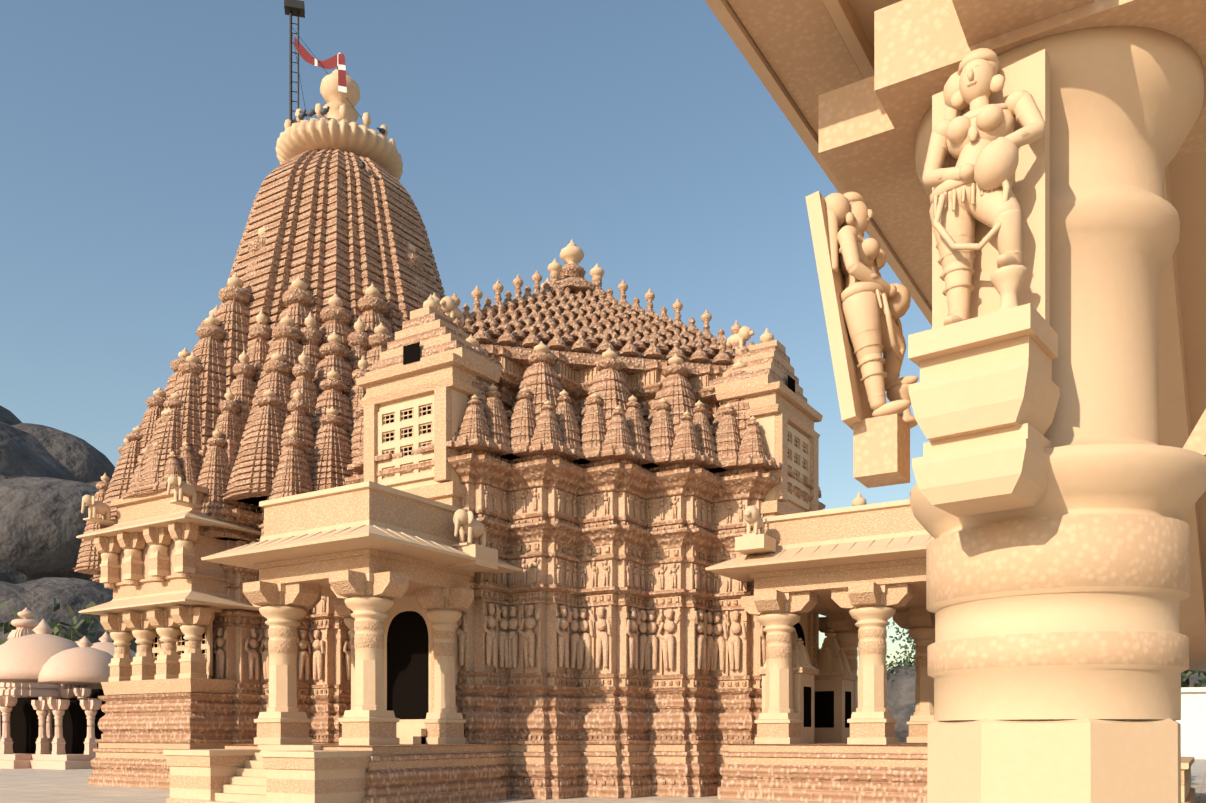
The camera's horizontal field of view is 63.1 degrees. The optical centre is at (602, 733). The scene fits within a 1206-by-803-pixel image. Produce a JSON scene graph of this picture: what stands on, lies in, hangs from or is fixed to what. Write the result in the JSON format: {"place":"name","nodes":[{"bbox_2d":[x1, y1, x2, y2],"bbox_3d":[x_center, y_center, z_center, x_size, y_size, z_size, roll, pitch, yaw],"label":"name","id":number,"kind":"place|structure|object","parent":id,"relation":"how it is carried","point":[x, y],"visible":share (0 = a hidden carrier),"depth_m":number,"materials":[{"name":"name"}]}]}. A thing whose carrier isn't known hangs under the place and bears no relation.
{"place":"outdoors","nodes":[
{"label":"outdoors","id":0,"kind":"place"},
{"bbox_2d":[0,405,136,652],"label":"hill","id":1,"kind":"structure","parent":0,"point":[50,477],"depth_m":103.92,"materials":[{"name":"stone"}]},
{"bbox_2d":[0,0,931,675],"label":"sky","id":2,"kind":"structure","parent":0,"point":[138,138],"materials":[{"name":"blue"}]},
{"bbox_2d":[0,759,1205,802],"bbox_3d":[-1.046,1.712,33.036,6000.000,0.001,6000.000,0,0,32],"label":"ground","id":3,"kind":"structure","parent":0,"point":[29,785],"depth_m":28.23,"materials":[{"name":"beige stone"}]},
{"bbox_2d":[0,607,135,769],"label":"pavilions","id":4,"kind":"object","parent":3,"relation":"on","point":[51,704],"visible":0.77,"depth_m":49.74,"materials":[{"name":"stone"}]},
{"bbox_2d":[76,407,260,788],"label":"balcony","id":5,"kind":"structure","parent":3,"relation":"on","point":[162,690],"depth_m":31.59,"materials":[{"name":"stone"}]},
{"bbox_2d":[74,67,445,744],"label":"temple spire","id":6,"kind":"structure","parent":3,"relation":"on","point":[298,329],"depth_m":33.50,"materials":[{"name":"stone"}]},
{"bbox_2d":[284,0,369,128],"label":"flagpole","id":7,"kind":"object","parent":6,"relation":"on","point":[296,8],"visible":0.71,"depth_m":38.37,"materials":[{"name":"grey metal"}]},
{"bbox_2d":[275,106,399,262],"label":"pigeons","id":8,"kind":"object","parent":6,"relation":"on","point":[310,113],"visible":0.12,"depth_m":36.84,"materials":[{"name":"grey"}]},
{"bbox_2d":[163,481,521,802],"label":"entrance porch","id":9,"kind":"object","parent":3,"relation":"on","point":[363,555],"visible":1,"depth_m":23.29,"materials":[{"name":"stone"}]},
{"bbox_2d":[344,239,825,799],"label":"temple hall","id":10,"kind":"structure","parent":3,"relation":"on","point":[606,469],"depth_m":26.91,"materials":[{"name":"stone"}]},
{"bbox_2d":[0,598,1205,686],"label":"trees","id":11,"kind":"object","parent":3,"relation":"on","point":[56,627],"depth_m":87.14,"materials":[{"name":"green plant"}]},
{"bbox_2d":[705,491,1194,802],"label":"side porch","id":12,"kind":"object","parent":3,"relation":"on","point":[855,573],"visible":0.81,"depth_m":25.07,"materials":[{"name":"stone"}]},
{"bbox_2d":[705,0,1205,802],"bbox_3d":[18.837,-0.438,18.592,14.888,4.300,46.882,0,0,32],"label":"pillar","id":13,"kind":"structure","parent":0,"point":[1019,198],"depth_m":2.59,"materials":[{"name":"stone"}]},
{"bbox_2d":[887,665,1205,741],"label":"hill","id":14,"kind":"structure","parent":0,"point":[901,695],"depth_m":194.62,"materials":[{"name":"stone"}]},
{"bbox_2d":[886,622,915,713],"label":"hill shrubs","id":15,"kind":"object","parent":14,"relation":"on","point":[906,662],"depth_m":202.05,"materials":[{"name":"green plant"}]},
{"bbox_2d":[1175,687,1205,758],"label":"wall","id":16,"kind":"structure","parent":0,"point":[1192,721],"depth_m":67.53,"materials":[{"name":"white paint"}]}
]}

